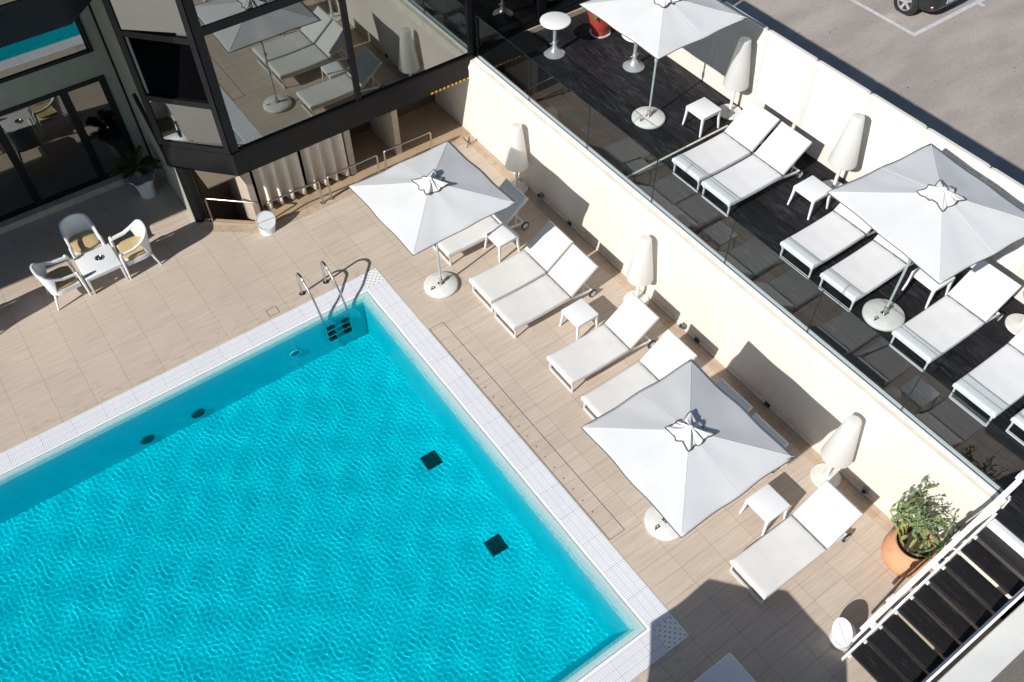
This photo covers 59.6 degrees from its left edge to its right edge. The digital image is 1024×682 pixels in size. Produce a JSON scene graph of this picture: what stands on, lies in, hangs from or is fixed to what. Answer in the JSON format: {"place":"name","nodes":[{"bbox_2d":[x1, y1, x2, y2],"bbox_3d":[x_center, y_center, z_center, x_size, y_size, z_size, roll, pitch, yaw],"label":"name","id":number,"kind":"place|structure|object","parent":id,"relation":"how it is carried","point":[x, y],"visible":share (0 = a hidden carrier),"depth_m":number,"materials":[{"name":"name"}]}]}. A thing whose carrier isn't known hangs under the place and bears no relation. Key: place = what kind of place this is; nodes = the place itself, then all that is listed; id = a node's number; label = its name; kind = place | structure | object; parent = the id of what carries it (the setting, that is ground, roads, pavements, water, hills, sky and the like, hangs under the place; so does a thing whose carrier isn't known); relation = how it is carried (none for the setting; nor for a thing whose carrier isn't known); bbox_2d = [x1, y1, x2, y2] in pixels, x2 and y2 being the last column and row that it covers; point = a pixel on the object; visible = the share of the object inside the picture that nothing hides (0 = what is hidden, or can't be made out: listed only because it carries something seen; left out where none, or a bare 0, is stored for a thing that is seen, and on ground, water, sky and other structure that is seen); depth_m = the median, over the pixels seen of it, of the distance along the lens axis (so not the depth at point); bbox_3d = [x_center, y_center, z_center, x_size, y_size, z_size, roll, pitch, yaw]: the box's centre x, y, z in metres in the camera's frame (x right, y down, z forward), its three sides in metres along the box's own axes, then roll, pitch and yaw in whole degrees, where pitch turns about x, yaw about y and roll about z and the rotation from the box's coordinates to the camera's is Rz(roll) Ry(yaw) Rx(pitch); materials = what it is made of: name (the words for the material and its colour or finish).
{"place":"outdoors","nodes":[
{"label":"outdoors","id":0,"kind":"place"},
{"bbox_2d":[197,222,255,248],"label":"pool deck","id":1,"kind":"structure","parent":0,"point":[219,239],"depth_m":17.08,"materials":[{"name":"tile"}]},
{"bbox_2d":[204,198,260,221],"bbox_3d":[-5.302,-2.478,17.081,1.126,0.574,0.100,6,51,5],"label":"handrail","id":2,"kind":"object","parent":1,"relation":"on","point":[212,219],"visible":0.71,"depth_m":16.89,"materials":[{"name":"metal"}]},
{"bbox_2d":[0,291,645,681],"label":"water","id":3,"kind":"structure","parent":0,"point":[340,493],"depth_m":13.07,"materials":[{"name":"blue liquid"}]},
{"bbox_2d":[204,101,470,223],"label":"path","id":4,"kind":"structure","parent":0,"point":[438,122],"depth_m":18.63,"materials":[{"name":"beige tile"}]},
{"bbox_2d":[0,0,474,233],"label":"hotel wing","id":5,"kind":"structure","parent":4,"relation":"on","point":[201,100],"depth_m":15.95,"materials":[{"name":"black metal"}]},
{"bbox_2d":[0,134,40,221],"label":"glass door","id":6,"kind":"structure","parent":5,"relation":"in","point":[17,197],"depth_m":16.95,"materials":[{"name":"black glass"}]},
{"bbox_2d":[0,16,93,83],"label":"window","id":7,"kind":"structure","parent":5,"relation":"in","point":[28,56],"depth_m":15.65,"materials":[{"name":"teal glass"}]},
{"bbox_2d":[0,90,103,205],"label":"glass door","id":8,"kind":"structure","parent":5,"relation":"in","point":[43,135],"depth_m":16.82,"materials":[{"name":"black glass"}]},
{"bbox_2d":[62,75,135,179],"bbox_3d":[-7.870,-4.088,17.239,0.780,2.130,0.080,-29,57,-21],"label":"glass door","id":9,"kind":"structure","parent":5,"relation":"in","point":[91,102],"depth_m":17.09,"materials":[{"name":"black glass"}]},
{"bbox_2d":[128,37,207,100],"bbox_3d":[-5.588,-4.439,14.583,0.767,1.110,0.861,-29,57,-21],"label":"open window","id":10,"kind":"structure","parent":5,"relation":"in","point":[169,69],"depth_m":14.59,"materials":[{"name":"black glass"}]},
{"bbox_2d":[252,152,306,208],"bbox_3d":[-4.465,-3.194,17.105,0.936,1.300,0.214,-29,57,-21],"label":"curtain","id":11,"kind":"object","parent":5,"relation":"hanging from","point":[279,177],"visible":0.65,"depth_m":17.20,"materials":[{"name":"beige fabric"}]},
{"bbox_2d":[300,133,349,189],"bbox_3d":[-3.663,-3.626,17.444,0.862,1.300,0.214,-29,57,-21],"label":"curtain","id":12,"kind":"object","parent":5,"relation":"hanging from","point":[322,160],"visible":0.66,"depth_m":17.53,"materials":[{"name":"beige fabric"}]},
{"bbox_2d":[0,142,1002,681],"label":"pool deck","id":13,"kind":"structure","parent":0,"point":[192,296],"depth_m":15.21,"materials":[{"name":"tile"}]},
{"bbox_2d":[30,254,91,310],"bbox_3d":[-8.012,-1.101,15.839,0.651,0.839,0.601,-32,58,-23],"label":"armchair","id":14,"kind":"object","parent":13,"relation":"on","point":[59,281],"visible":1,"depth_m":15.76,"materials":[{"name":"white plastic"}]},
{"bbox_2d":[59,212,105,257],"bbox_3d":[-7.863,-1.838,16.429,0.601,0.839,0.651,-29,57,-21],"label":"armchair","id":15,"kind":"object","parent":13,"relation":"on","point":[79,233],"visible":0.96,"depth_m":16.35,"materials":[{"name":"white plastic"}]},
{"bbox_2d":[74,243,128,294],"bbox_3d":[-7.460,-1.311,16.265,0.660,0.420,0.660,-29,57,-21],"label":"coffee table","id":16,"kind":"object","parent":13,"relation":"on","point":[90,266],"visible":1,"depth_m":16.07,"materials":[{"name":"white plastic"}]},
{"bbox_2d":[95,255,102,260],"bbox_3d":[-7.447,-1.500,16.126,0.148,0.034,0.148,-29,57,-21],"label":"ashtray","id":17,"kind":"object","parent":16,"relation":"on","point":[98,257],"visible":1,"depth_m":16.13,"materials":[{"name":"metal"}]},
{"bbox_2d":[108,219,161,278],"bbox_3d":[-6.896,-1.715,16.320,0.651,0.839,0.601,-29,57,-21],"label":"armchair","id":18,"kind":"object","parent":13,"relation":"on","point":[136,248],"visible":0.99,"depth_m":16.24,"materials":[{"name":"white plastic"}]},
{"bbox_2d":[122,169,156,198],"bbox_3d":[-7.239,-3.095,17.634,0.711,0.520,0.630,-29,57,-21],"label":"planter","id":19,"kind":"object","parent":13,"relation":"on","point":[144,186],"visible":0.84,"depth_m":17.47,"materials":[{"name":"white ceramic"}]},
{"bbox_2d":[109,145,162,179],"bbox_3d":[-7.234,-3.391,17.276,0.897,0.508,0.895,21,54,16],"label":"cycad","id":20,"kind":"object","parent":19,"relation":"on","point":[131,161],"visible":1,"depth_m":17.31,"materials":[{"name":"green plant"}]},
{"bbox_2d":[296,261,347,321],"bbox_3d":[-3.348,-0.594,16.142,0.590,1.644,0.925,-29,57,-21],"label":"pool ladder","id":21,"kind":"object","parent":13,"relation":"attached to","point":[302,293],"visible":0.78,"depth_m":15.72,"materials":[{"name":"metal"}]},
{"bbox_2d":[0,277,670,681],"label":"pool grating","id":22,"kind":"object","parent":13,"relation":"on","point":[638,655],"visible":1,"depth_m":14.30,"materials":[{"name":"white plastic"}]},
{"bbox_2d":[359,268,384,288],"bbox_3d":[-2.557,-1.145,16.342,0.361,0.008,0.361,-29,57,-21],"label":"grating corner plate","id":23,"kind":"object","parent":22,"relation":"on","point":[371,278],"visible":1,"depth_m":16.34,"materials":[{"name":"white plastic"}]},
{"bbox_2d":[652,615,688,650],"bbox_3d":[2.158,3.968,12.179,0.361,0.008,0.361,-29,57,-21],"label":"grating corner plate","id":24,"kind":"object","parent":22,"relation":"on","point":[670,632],"visible":1,"depth_m":12.18,"materials":[{"name":"white plastic"}]},
{"bbox_2d":[348,140,516,298],"bbox_3d":[-1.292,-1.801,15.210,1.983,2.573,1.983,-30,57,-22],"label":"parasol","id":25,"kind":"object","parent":13,"relation":"on","point":[425,200],"visible":1,"depth_m":14.31,"materials":[{"name":"fabric"}]},
{"bbox_2d":[433,178,528,265],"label":"sun lounger","id":26,"kind":"object","parent":13,"relation":"on","point":[463,240],"visible":0.47,"depth_m":16.60,"materials":[{"name":"white fabric"}]},
{"bbox_2d":[484,222,519,262],"bbox_3d":[-0.186,-1.841,16.609,0.484,0.425,0.484,-31,57,-22],"label":"side table","id":27,"kind":"object","parent":13,"relation":"on","point":[500,236],"visible":1,"depth_m":16.44,"materials":[{"name":"white plastic"}]},
{"bbox_2d":[505,123,528,193],"bbox_3d":[0.088,-3.515,17.238,0.464,1.538,0.464,-29,57,-21],"label":"floor lamp","id":28,"kind":"object","parent":13,"relation":"on","point":[516,160],"visible":0.97,"depth_m":17.01,"materials":[{"name":"white plastic"}]},
{"bbox_2d":[469,220,573,312],"bbox_3d":[0.171,-1.337,15.973,1.822,0.778,0.691,-30,57,-21],"label":"sun lounger","id":29,"kind":"object","parent":13,"relation":"on","point":[549,245],"visible":0.88,"depth_m":15.93,"materials":[{"name":"white metal"}]},
{"bbox_2d":[429,322,624,539],"bbox_3d":[0.107,1.284,14.364,0.285,0.006,4.930,-29,57,-21],"label":"access cover","id":30,"kind":"object","parent":13,"relation":"on","point":[527,436],"visible":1,"depth_m":14.18,"materials":[{"name":"beige tile"}]},
{"bbox_2d":[491,244,598,338],"bbox_3d":[0.575,-0.872,15.595,1.822,0.778,0.691,-29,57,-21],"label":"sun lounger","id":31,"kind":"object","parent":13,"relation":"on","point":[572,270],"visible":1,"depth_m":15.56,"materials":[{"name":"white metal"}]},
{"bbox_2d":[559,298,598,339],"bbox_3d":[1.161,-0.367,15.408,0.484,0.425,0.484,-30,57,-22],"label":"side table","id":32,"kind":"object","parent":13,"relation":"on","point":[579,313],"visible":0.88,"depth_m":15.23,"materials":[{"name":"white plastic"}]},
{"bbox_2d":[546,292,658,392],"bbox_3d":[1.509,0.028,14.861,1.822,0.778,0.691,-29,56,-21],"label":"sun lounger","id":33,"kind":"object","parent":13,"relation":"on","point":[632,320],"visible":1,"depth_m":14.82,"materials":[{"name":"white metal"}]},
{"bbox_2d":[623,235,652,305],"bbox_3d":[2.208,-1.202,15.355,0.464,1.538,0.464,-29,57,-21],"label":"floor lamp","id":34,"kind":"object","parent":13,"relation":"on","point":[639,272],"visible":0.88,"depth_m":15.12,"materials":[{"name":"white plastic"}]},
{"bbox_2d":[581,329,697,419],"bbox_3d":[2.034,0.651,14.354,1.822,0.778,0.691,-30,57,-21],"label":"sun lounger","id":35,"kind":"object","parent":13,"relation":"on","point":[668,352],"visible":0.65,"depth_m":14.38,"materials":[{"name":"white metal"}]},
{"bbox_2d":[581,359,794,540],"bbox_3d":[2.254,1.871,12.219,1.943,2.573,1.943,-29,57,-21],"label":"parasol","id":36,"kind":"object","parent":13,"relation":"on","point":[688,446],"visible":1,"depth_m":11.33,"materials":[{"name":"fabric"}]},
{"bbox_2d":[435,57,1023,613],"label":"retaining wall","id":37,"kind":"structure","parent":13,"relation":"on","point":[813,395],"depth_m":14.29,"materials":[{"name":"paint"}]},
{"bbox_2d":[537,192,543,198],"bbox_3d":[0.552,-2.840,17.504,0.138,0.132,0.100,-29,57,-21],"label":"wall spotlight","id":38,"kind":"object","parent":37,"relation":"attached to","point":[540,195],"depth_m":17.48,"materials":[{"name":"metal"}]},
{"bbox_2d":[679,322,686,329],"bbox_3d":[2.935,-0.249,15.407,0.135,0.132,0.113,-29,57,-21],"label":"wall spotlight","id":39,"kind":"object","parent":37,"relation":"attached to","point":[683,325],"depth_m":15.38,"materials":[{"name":"metal"}]},
{"bbox_2d":[475,15,1023,502],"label":"glass balustrade","id":40,"kind":"object","parent":37,"relation":"on","point":[797,325],"visible":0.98,"depth_m":13.47,"materials":[{"name":"clear glass"}]},
{"bbox_2d":[861,486,868,494],"bbox_3d":[5.247,2.247,13.350,0.127,0.139,0.104,-29,57,-21],"label":"wall spotlight","id":41,"kind":"object","parent":37,"relation":"attached to","point":[864,490],"depth_m":13.32,"materials":[{"name":"metal"}]},
{"bbox_2d":[716,378,752,411],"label":"sun lounger","id":42,"kind":"object","parent":13,"relation":"on","point":[725,386],"visible":0.09,"depth_m":13.74,"materials":[{"name":"white metal"}]},
{"bbox_2d":[739,484,789,536],"bbox_3d":[3.708,2.463,13.105,0.484,0.425,0.484,-29,57,-21],"label":"side table","id":43,"kind":"object","parent":13,"relation":"on","point":[767,503],"visible":0.99,"depth_m":12.94,"materials":[{"name":"white plastic"}]},
{"bbox_2d":[752,413,788,472],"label":"sun lounger","id":44,"kind":"object","parent":13,"relation":"on","point":[769,429],"visible":0.1,"depth_m":13.32,"materials":[{"name":"white metal"}]},
{"bbox_2d":[729,479,863,603],"bbox_3d":[3.977,2.825,12.585,1.822,0.778,0.691,-29,57,-21],"label":"sun lounger","id":45,"kind":"object","parent":13,"relation":"on","point":[827,514],"visible":1,"depth_m":12.55,"materials":[{"name":"white metal"}]},
{"bbox_2d":[810,415,861,487],"bbox_3d":[4.785,1.592,13.079,0.464,1.538,0.464,-29,57,-21],"label":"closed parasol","id":46,"kind":"object","parent":13,"relation":"on","point":[838,448],"visible":0.99,"depth_m":12.91,"materials":[{"name":"white fabric"}]},
{"bbox_2d":[829,617,855,650],"bbox_3d":[4.413,3.885,11.924,0.310,0.472,0.346,-29,57,-21],"label":"litter bin","id":47,"kind":"object","parent":13,"relation":"on","point":[842,634],"visible":0.98,"depth_m":11.88,"materials":[{"name":"white plastic"}]},
{"bbox_2d":[881,524,936,577],"bbox_3d":[5.591,2.958,12.603,0.710,0.555,0.710,-29,57,-21],"label":"terracotta pot","id":48,"kind":"object","parent":13,"relation":"on","point":[899,559],"visible":0.71,"depth_m":12.42,"materials":[{"name":"ceramic"}]},
{"bbox_2d":[890,476,964,560],"bbox_3d":[5.592,2.488,12.077,0.604,1.126,0.907,-29,57,-21],"label":"leafy shrub","id":49,"kind":"object","parent":48,"relation":"in","point":[908,512],"visible":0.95,"depth_m":12.04,"materials":[{"name":"green plant"}]},
{"bbox_2d":[471,0,587,71],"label":"glazed terrace front","id":50,"kind":"structure","parent":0,"point":[517,23],"depth_m":17.88,"materials":[{"name":"glass"}]},
{"bbox_2d":[201,134,962,585],"bbox_3d":[1.415,-1.002,16.184,5.109,0.001,14.361,-52,67,-32],"label":"paving strip","id":51,"kind":"object","parent":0,"point":[781,426],"visible":0.67,"depth_m":15.64,"materials":[{"name":"tile"}]},
{"bbox_2d":[256,211,275,235],"bbox_3d":[-4.684,-2.268,16.971,0.376,0.472,0.295,-29,57,-21],"label":"litter bin","id":52,"kind":"object","parent":51,"relation":"on","point":[265,222],"visible":1,"depth_m":16.93,"materials":[{"name":"white plastic"}]},
{"bbox_2d":[267,181,325,224],"bbox_3d":[-4.160,-2.673,17.225,1.150,0.574,0.100,-28,56,-20],"label":"handrail","id":53,"kind":"object","parent":51,"relation":"on","point":[293,191],"visible":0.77,"depth_m":17.05,"materials":[{"name":"metal"}]},
{"bbox_2d":[327,155,379,199],"bbox_3d":[-3.120,-3.250,17.678,1.205,0.574,0.100,-30,57,-21],"label":"handrail","id":54,"kind":"object","parent":51,"relation":"on","point":[346,168],"visible":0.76,"depth_m":17.51,"materials":[{"name":"metal"}]},
{"bbox_2d":[383,132,432,169],"bbox_3d":[-2.098,-3.826,18.130,1.170,0.574,0.100,-28,56,-20],"label":"handrail","id":55,"kind":"object","parent":51,"relation":"on","point":[429,133],"visible":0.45,"depth_m":17.94,"materials":[{"name":"metal"}]},
{"bbox_2d":[694,653,755,681],"bbox_3d":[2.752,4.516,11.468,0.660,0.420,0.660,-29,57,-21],"label":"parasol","id":56,"kind":"object","parent":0,"point":[728,667],"visible":1,"depth_m":11.42,"materials":[{"name":"white fabric"}]},
{"bbox_2d":[500,11,1023,525],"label":"terrace deck","id":57,"kind":"structure","parent":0,"point":[592,71],"depth_m":14.88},
{"bbox_2d":[540,12,570,58],"bbox_3d":[0.848,-6.019,17.701,0.610,0.742,0.610,-29,57,-21],"label":"bar table","id":58,"kind":"object","parent":57,"relation":"on","point":[554,21],"visible":1,"depth_m":17.50,"materials":[{"name":"white plastic"}]},
{"bbox_2d":[587,10,610,37],"bbox_3d":[1.810,-6.529,18.213,0.570,0.565,0.570,-29,57,-21],"label":"red pot","id":59,"kind":"object","parent":57,"relation":"on","point":[599,28],"visible":0.54,"depth_m":18.15,"materials":[{"name":"ceramic"}]},
{"bbox_2d":[621,34,644,72],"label":"bar table","id":60,"kind":"object","parent":57,"relation":"on","point":[633,65],"visible":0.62,"depth_m":17.56,"materials":[{"name":"white plastic"}]},
{"bbox_2d":[579,0,747,128],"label":"parasol","id":61,"kind":"object","parent":57,"relation":"on","point":[657,30],"visible":1,"depth_m":14.62,"materials":[{"name":"fabric"}]},
{"bbox_2d":[626,125,727,177],"bbox_3d":[2.931,-3.380,16.024,2.570,0.012,0.035,-29,57,-21],"label":"threshold strip","id":62,"kind":"object","parent":57,"relation":"on","point":[667,156],"visible":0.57,"depth_m":16.03,"materials":[{"name":"metal"}]},
{"bbox_2d":[682,97,721,137],"bbox_3d":[3.470,-4.089,16.323,0.484,0.425,0.484,-29,57,-21],"label":"side table","id":63,"kind":"object","parent":57,"relation":"on","point":[703,109],"visible":1,"depth_m":16.15,"materials":[{"name":"white plastic"}]},
{"bbox_2d":[672,100,779,191],"bbox_3d":[3.695,-3.384,15.516,1.821,0.796,0.691,-29,57,-21],"label":"sun lounger","id":64,"kind":"object","parent":57,"relation":"on","point":[751,126],"visible":0.88,"depth_m":15.48,"materials":[{"name":"white fabric"}]},
{"bbox_2d":[719,36,750,119],"bbox_3d":[4.063,-4.760,16.142,0.464,1.538,0.464,-29,57,-21],"label":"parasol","id":65,"kind":"object","parent":57,"relation":"on","point":[736,79],"visible":0.99,"depth_m":15.95,"materials":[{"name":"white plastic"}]},
{"bbox_2d":[701,122,811,216],"bbox_3d":[4.119,-2.910,15.130,1.821,0.796,0.691,-29,57,-21],"label":"sun lounger","id":66,"kind":"object","parent":57,"relation":"on","point":[783,147],"visible":1,"depth_m":15.10,"materials":[{"name":"white metal"}]},
{"bbox_2d":[787,175,831,219],"bbox_3d":[4.987,-2.404,14.951,0.484,0.425,0.484,-29,57,-21],"label":"side table","id":67,"kind":"object","parent":57,"relation":"on","point":[812,189],"visible":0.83,"depth_m":14.78,"materials":[{"name":"white plastic"}]},
{"bbox_2d":[779,203,875,279],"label":"sun lounger","id":68,"kind":"object","parent":57,"relation":"on","point":[825,238],"visible":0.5,"depth_m":14.16,"materials":[{"name":"white metal"}]},
{"bbox_2d":[823,113,864,198],"bbox_3d":[5.500,-3.082,14.777,0.464,1.538,0.464,-29,57,-21],"label":"floor lamp","id":69,"kind":"object","parent":57,"relation":"on","point":[844,155],"visible":0.98,"depth_m":14.53,"materials":[{"name":"white fabric"}]},
{"bbox_2d":[667,0,1023,303],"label":"wall","id":70,"kind":"structure","parent":57,"relation":"on","point":[815,101],"depth_m":15.20,"materials":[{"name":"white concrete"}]},
{"bbox_2d":[818,235,913,311],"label":"sun lounger","id":71,"kind":"object","parent":57,"relation":"on","point":[863,271],"visible":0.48,"depth_m":13.72,"materials":[{"name":"white metal"}]},
{"bbox_2d":[827,143,1023,331],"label":"parasol","id":72,"kind":"object","parent":57,"relation":"on","point":[935,213],"visible":1,"depth_m":11.68,"materials":[{"name":"fabric"}]},
{"bbox_2d":[901,267,954,308],"bbox_3d":[6.387,-0.878,13.709,0.484,0.425,0.484,-27,56,-20],"label":"side table","id":73,"kind":"object","parent":57,"relation":"on","point":[924,279],"visible":0.71,"depth_m":13.51,"materials":[{"name":"white plastic"}]},
{"bbox_2d":[889,260,1021,371],"bbox_3d":[6.452,-0.380,13.070,1.821,0.796,0.691,-29,57,-21],"label":"sun lounger","id":74,"kind":"object","parent":57,"relation":"on","point":[984,291],"visible":0.99,"depth_m":13.05,"materials":[{"name":"white metal"}]},
{"bbox_2d":[949,327,1023,426],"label":"sun lounger","id":75,"kind":"object","parent":57,"relation":"on","point":[992,386],"visible":1,"depth_m":12.38,"materials":[{"name":"white metal"}]},
{"bbox_2d":[1005,291,1023,334],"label":"floor lamp","id":76,"kind":"object","parent":57,"relation":"on","point":[1014,324],"visible":0.96,"depth_m":13.43,"materials":[{"name":"white plastic"}]},
{"bbox_2d":[1005,409,1023,445],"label":"sun lounger","id":77,"kind":"object","parent":57,"relation":"on","point":[1017,419],"visible":1,"depth_m":12.02,"materials":[{"name":"white metal"}]},
{"bbox_2d":[724,0,1023,184],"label":"parking lot","id":78,"kind":"structure","parent":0,"point":[957,79],"depth_m":22.08,"materials":[{"name":"grey asphalt"}]},
{"bbox_2d":[850,0,984,35],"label":"parking marking","id":79,"kind":"object","parent":78,"relation":"on","point":[947,17],"visible":1,"depth_m":23.19,"materials":[{"name":"white paint"}]},
{"bbox_2d":[894,0,957,15],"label":"parked car","id":80,"kind":"object","parent":78,"relation":"on","point":[907,7],"visible":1,"depth_m":22.88,"materials":[{"name":"paint"}]},
{"bbox_2d":[839,470,1023,681],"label":"stair railing","id":81,"kind":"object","parent":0,"point":[1001,534],"depth_m":11.46,"materials":[{"name":"white metal"}]},
{"bbox_2d":[991,650,1023,681],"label":"ground","id":82,"kind":"structure","parent":0,"point":[1013,671],"depth_m":12.70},
{"bbox_2d":[937,601,1023,681],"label":"garden wall","id":83,"kind":"structure","parent":82,"relation":"on","point":[994,652],"depth_m":10.97,"materials":[{"name":"white paint"}]},
{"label":"pool basin","id":84,"kind":"structure","parent":0,"visible":0},
{"bbox_2d":[0,289,650,681],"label":"pool lip","id":85,"kind":"object","parent":84,"relation":"on","point":[622,597],"visible":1,"depth_m":14.13,"materials":[{"name":"tile"}]}
]}

